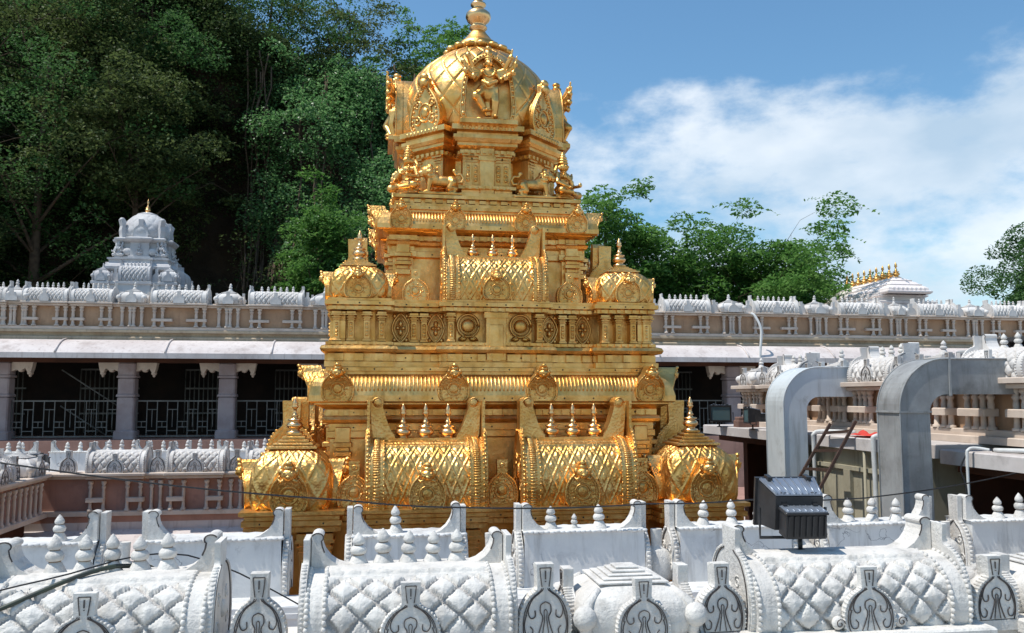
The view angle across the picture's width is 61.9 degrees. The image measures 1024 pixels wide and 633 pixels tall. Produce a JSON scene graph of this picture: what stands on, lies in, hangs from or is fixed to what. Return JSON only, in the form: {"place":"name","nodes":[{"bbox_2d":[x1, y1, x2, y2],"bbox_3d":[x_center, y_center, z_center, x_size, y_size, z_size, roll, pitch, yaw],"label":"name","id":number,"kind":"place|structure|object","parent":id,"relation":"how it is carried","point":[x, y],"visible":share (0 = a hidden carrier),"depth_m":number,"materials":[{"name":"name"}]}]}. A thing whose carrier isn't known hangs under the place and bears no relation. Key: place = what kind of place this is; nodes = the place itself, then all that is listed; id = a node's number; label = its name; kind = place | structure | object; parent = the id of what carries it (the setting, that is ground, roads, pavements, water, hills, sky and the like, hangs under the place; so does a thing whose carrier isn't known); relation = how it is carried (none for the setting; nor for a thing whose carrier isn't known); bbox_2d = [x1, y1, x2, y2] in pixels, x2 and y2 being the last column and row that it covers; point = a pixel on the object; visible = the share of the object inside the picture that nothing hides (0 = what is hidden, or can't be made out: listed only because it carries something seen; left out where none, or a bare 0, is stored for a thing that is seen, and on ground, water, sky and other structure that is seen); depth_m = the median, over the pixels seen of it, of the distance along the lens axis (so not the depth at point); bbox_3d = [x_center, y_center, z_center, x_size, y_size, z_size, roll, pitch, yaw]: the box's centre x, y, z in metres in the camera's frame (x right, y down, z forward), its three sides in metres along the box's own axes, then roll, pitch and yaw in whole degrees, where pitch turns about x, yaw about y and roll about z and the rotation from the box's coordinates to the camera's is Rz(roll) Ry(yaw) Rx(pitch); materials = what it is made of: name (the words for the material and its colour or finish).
{"place":"outdoors","nodes":[
{"label":"outdoors","id":0,"kind":"place"},
{"bbox_2d":[0,441,51,537],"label":"range","id":1,"kind":"structure","parent":0,"point":[21,491],"depth_m":16.59,"materials":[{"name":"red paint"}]},
{"bbox_2d":[27,453,50,471],"bbox_3d":[-10.310,3.232,18.540,0.566,0.564,0.546,1,-5,-7],"label":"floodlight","id":2,"kind":"object","parent":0,"point":[46,458],"visible":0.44,"depth_m":18.34,"materials":[{"name":"black metal"}]},
{"bbox_2d":[90,200,193,294],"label":"white tower","id":3,"kind":"structure","parent":0,"point":[144,255],"depth_m":37.17,"materials":[{"name":"grey stone"}]},
{"bbox_2d":[0,0,392,304],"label":"hill","id":4,"kind":"structure","parent":0,"point":[212,262],"depth_m":50.09,"materials":[{"name":"green plant"}]},
{"bbox_2d":[0,171,23,285],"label":"hill tree","id":5,"kind":"object","parent":4,"relation":"on","point":[14,242],"visible":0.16,"depth_m":43.54,"materials":[{"name":"green plant"}]},
{"bbox_2d":[0,0,113,197],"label":"hill tree","id":6,"kind":"object","parent":4,"relation":"on","point":[11,72],"visible":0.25,"depth_m":45.22,"materials":[{"name":"green plant"}]},
{"bbox_2d":[0,117,115,287],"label":"hill tree","id":7,"kind":"object","parent":4,"relation":"on","point":[2,237],"visible":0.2,"depth_m":42.40,"materials":[{"name":"green plant"}]},
{"bbox_2d":[0,0,187,179],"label":"hill tree","id":8,"kind":"object","parent":4,"relation":"on","point":[65,20],"visible":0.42,"depth_m":45.18,"materials":[{"name":"green plant"}]},
{"bbox_2d":[0,0,196,287],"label":"hill tree","id":9,"kind":"object","parent":4,"relation":"on","point":[37,216],"visible":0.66,"depth_m":42.85,"materials":[{"name":"green plant"}]},
{"bbox_2d":[3,37,254,252],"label":"hill tree","id":10,"kind":"object","parent":4,"relation":"on","point":[136,178],"visible":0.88,"depth_m":42.97,"materials":[{"name":"green plant"}]},
{"bbox_2d":[31,0,231,176],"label":"hill tree","id":11,"kind":"object","parent":4,"relation":"on","point":[183,30],"visible":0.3,"depth_m":46.67,"materials":[{"name":"green plant"}]},
{"bbox_2d":[0,0,410,304],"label":"hillside scrub","id":12,"kind":"object","parent":4,"relation":"on","point":[230,34],"visible":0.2,"depth_m":49.72,"materials":[{"name":"green plant"}]},
{"bbox_2d":[201,220,270,296],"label":"hill tree","id":13,"kind":"object","parent":4,"relation":"on","point":[244,262],"visible":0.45,"depth_m":42.72,"materials":[{"name":"green plant"}]},
{"bbox_2d":[232,186,305,304],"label":"creeper","id":14,"kind":"object","parent":4,"relation":"on","point":[273,267],"visible":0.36,"depth_m":46.99,"materials":[{"name":"green plant"}]},
{"bbox_2d":[223,0,381,66],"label":"hill tree","id":15,"kind":"object","parent":4,"relation":"on","point":[279,28],"visible":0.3,"depth_m":56.55,"materials":[{"name":"green plant"}]},
{"bbox_2d":[269,164,371,297],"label":"hill tree","id":16,"kind":"object","parent":4,"relation":"on","point":[314,285],"visible":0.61,"depth_m":41.55,"materials":[{"name":"green plant"}]},
{"bbox_2d":[234,36,415,292],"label":"tree","id":17,"kind":"object","parent":4,"relation":"on","point":[324,117],"visible":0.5,"depth_m":48.08,"materials":[{"name":"green plant"}]},
{"bbox_2d":[281,0,424,83],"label":"hill tree","id":18,"kind":"object","parent":4,"relation":"on","point":[366,42],"visible":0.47,"depth_m":56.43,"materials":[{"name":"green plant"}]},
{"bbox_2d":[361,5,469,80],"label":"hill tree","id":19,"kind":"object","parent":4,"relation":"on","point":[452,35],"visible":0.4,"depth_m":56.50,"materials":[{"name":"green plant"}]},
{"bbox_2d":[4,438,744,561],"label":"range","id":20,"kind":"structure","parent":0,"point":[73,500],"depth_m":18.06,"materials":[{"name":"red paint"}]},
{"bbox_2d":[235,0,750,594],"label":"golden tower","id":21,"kind":"structure","parent":0,"point":[489,344],"depth_m":11.75,"materials":[{"name":"gold metal"}]},
{"bbox_2d":[228,0,1023,306],"label":"sky","id":22,"kind":"structure","parent":0,"point":[913,110],"materials":[{"name":"blue"}]},
{"bbox_2d":[585,237,719,303],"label":"feathery tree","id":23,"kind":"object","parent":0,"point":[660,281],"visible":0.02,"depth_m":47.55,"materials":[{"name":"green plant"}]},
{"bbox_3d":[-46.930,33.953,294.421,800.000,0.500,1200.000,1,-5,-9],"label":"ground","id":24,"kind":"structure","parent":0,"visible":0},
{"bbox_2d":[0,493,1023,632],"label":"front range","id":25,"kind":"structure","parent":24,"relation":"on","point":[918,569],"depth_m":5.53,"materials":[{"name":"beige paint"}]},
{"bbox_2d":[0,563,153,611],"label":"garden hose","id":26,"kind":"object","parent":25,"relation":"on","point":[52,586],"visible":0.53,"depth_m":5.00,"materials":[{"name":"black rubber"}]},
{"bbox_2d":[0,553,297,604],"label":"slack wire","id":27,"kind":"object","parent":25,"relation":"attached to","point":[124,559],"visible":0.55,"depth_m":5.22,"materials":[{"name":"black rubber"}]},
{"bbox_2d":[0,462,1017,508],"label":"wire","id":28,"kind":"object","parent":25,"relation":"attached to","point":[457,507],"visible":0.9,"depth_m":7.66,"materials":[{"name":"black rubber"}]},
{"bbox_2d":[753,474,828,549],"bbox_3d":[2.007,1.406,6.058,0.501,0.539,0.472,0,-5,-3],"label":"floodlight","id":29,"kind":"object","parent":25,"relation":"on","point":[792,507],"visible":0.95,"depth_m":5.98,"materials":[{"name":"black metal"}]},
{"bbox_2d":[0,280,1023,486],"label":"pillared hall","id":30,"kind":"structure","parent":24,"relation":"on","point":[88,365],"depth_m":30.48,"materials":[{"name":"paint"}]},
{"bbox_2d":[750,312,762,364],"bbox_3d":[8.776,1.103,30.606,0.422,2.549,0.194,-4,-7,35],"label":"gooseneck pole","id":31,"kind":"object","parent":30,"relation":"attached to","point":[761,335],"visible":0.69,"depth_m":30.56,"materials":[{"name":"white metal"}]},
{"bbox_2d":[575,176,694,303],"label":"feathery tree","id":32,"kind":"object","parent":24,"relation":"on","point":[639,241],"visible":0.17,"depth_m":45.28,"materials":[{"name":"green plant"}]},
{"bbox_2d":[585,222,747,303],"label":"feathery tree","id":33,"kind":"object","parent":24,"relation":"on","point":[683,265],"visible":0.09,"depth_m":46.80,"materials":[{"name":"green plant"}]},
{"bbox_2d":[648,251,753,301],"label":"feathery tree","id":34,"kind":"object","parent":24,"relation":"on","point":[717,273],"visible":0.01,"depth_m":47.78,"materials":[{"name":"green plant"}]},
{"bbox_2d":[703,241,839,302],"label":"feathery tree","id":35,"kind":"object","parent":24,"relation":"on","point":[749,281],"visible":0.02,"depth_m":49.72,"materials":[{"name":"green plant"}]},
{"bbox_2d":[665,190,878,305],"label":"feathery tree","id":36,"kind":"object","parent":24,"relation":"on","point":[780,279],"visible":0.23,"depth_m":46.30,"materials":[{"name":"green plant"}]},
{"bbox_2d":[697,218,887,303],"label":"feathery tree","id":37,"kind":"object","parent":24,"relation":"on","point":[825,225],"visible":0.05,"depth_m":50.20,"materials":[{"name":"green plant"}]},
{"bbox_2d":[703,332,1023,521],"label":"side hall","id":38,"kind":"structure","parent":24,"relation":"on","point":[960,424],"depth_m":12.39,"materials":[{"name":"white paint"}]},
{"bbox_2d":[709,403,732,426],"bbox_3d":[4.281,2.012,17.405,0.477,0.475,0.460,-2,-6,21],"label":"floodlight","id":39,"kind":"object","parent":38,"relation":"on","point":[721,413],"visible":1,"depth_m":17.23,"materials":[{"name":"black metal"}]},
{"bbox_2d":[733,417,758,426],"bbox_3d":[4.642,2.090,16.915,0.440,0.200,0.240,1,-5,-9],"label":"brick stack","id":40,"kind":"object","parent":38,"relation":"on","point":[737,421],"visible":0.54,"depth_m":16.80,"materials":[{"name":"brown brick"}]},
{"bbox_2d":[743,406,765,428],"bbox_3d":[4.571,1.903,15.999,0.371,0.427,0.417,0,-5,1],"label":"floodlight","id":41,"kind":"object","parent":38,"relation":"on","point":[750,415],"visible":0.91,"depth_m":15.87,"materials":[{"name":"black metal"}]},
{"bbox_2d":[765,367,860,541],"bbox_3d":[5.001,4.078,13.947,1.378,6.491,0.656,1,-5,-9],"label":"ventilation duct","id":42,"kind":"object","parent":38,"relation":"attached to","point":[791,393],"visible":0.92,"depth_m":13.89,"materials":[{"name":"grey metal"}]},
{"bbox_2d":[799,420,856,489],"bbox_3d":[4.319,2.682,12.714,1.506,2.265,0.893,1,-5,-9],"label":"ladder","id":43,"kind":"object","parent":38,"relation":"on","point":[833,462],"visible":0.39,"depth_m":12.73,"materials":[{"name":"metal"}]},
{"bbox_2d":[811,429,855,481],"bbox_3d":[5.138,2.741,13.569,0.672,1.882,0.115,-2,-6,21],"label":"bent pipe","id":44,"kind":"object","parent":38,"relation":"attached to","point":[814,433],"visible":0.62,"depth_m":13.70,"materials":[{"name":"white plastic"}]},
{"bbox_2d":[852,430,876,437],"bbox_3d":[5.360,1.729,12.589,0.520,0.101,0.999,1,-5,-9],"label":"red cloth","id":45,"kind":"object","parent":38,"relation":"on","point":[863,433],"visible":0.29,"depth_m":12.71,"materials":[{"name":"red fabric"}]},
{"bbox_2d":[863,452,867,517],"bbox_3d":[5.129,3.067,12.324,0.041,2.200,0.041,-1,-6,13],"label":"grey conduit","id":46,"kind":"object","parent":38,"relation":"attached to","point":[865,478],"visible":0.35,"depth_m":12.37,"materials":[{"name":"grey metal"}]},
{"bbox_2d":[871,433,879,516],"bbox_3d":[5.423,2.682,11.894,0.714,2.087,0.188,-3,-6,25],"label":"bent pipe","id":47,"kind":"object","parent":38,"relation":"on","point":[874,437],"visible":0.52,"depth_m":12.01,"materials":[{"name":"white plastic"}]},
{"bbox_2d":[876,357,1017,520],"bbox_3d":[5.389,3.741,10.299,1.638,6.478,0.496,1,-5,-9],"label":"ventilation duct","id":48,"kind":"object","parent":38,"relation":"attached to","point":[910,392],"visible":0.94,"depth_m":10.30,"materials":[{"name":"grey metal"}]},
{"bbox_2d":[965,446,989,494],"bbox_3d":[5.541,2.451,10.088,0.278,1.808,0.074,-1,-5,9],"label":"bent pipe","id":49,"kind":"object","parent":38,"relation":"attached to","point":[967,462],"visible":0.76,"depth_m":10.14,"materials":[{"name":"white plastic"}]},
{"bbox_2d":[960,456,966,494],"bbox_3d":[5.397,2.463,10.085,0.130,1.785,0.073,-2,-6,18],"label":"drop cable","id":50,"kind":"object","parent":49,"relation":"hanging from","point":[962,474],"visible":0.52,"depth_m":10.16,"materials":[{"name":"black rubber"}]},
{"bbox_2d":[993,448,1023,452],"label":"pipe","id":51,"kind":"object","parent":38,"relation":"on","point":[1011,450],"visible":1,"depth_m":9.89,"materials":[{"name":"plastic"}]},
{"bbox_2d":[997,336,1023,347],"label":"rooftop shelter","id":52,"kind":"object","parent":38,"relation":"on","point":[1011,343],"visible":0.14,"depth_m":12.91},
{"bbox_2d":[823,262,935,307],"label":"gateway tower","id":53,"kind":"structure","parent":24,"relation":"on","point":[888,287],"depth_m":43.45,"materials":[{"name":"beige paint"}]},
{"bbox_2d":[959,222,1023,305],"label":"broadleaf tree","id":54,"kind":"object","parent":24,"relation":"on","point":[1016,294],"visible":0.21,"depth_m":50.95,"materials":[{"name":"green plant"}]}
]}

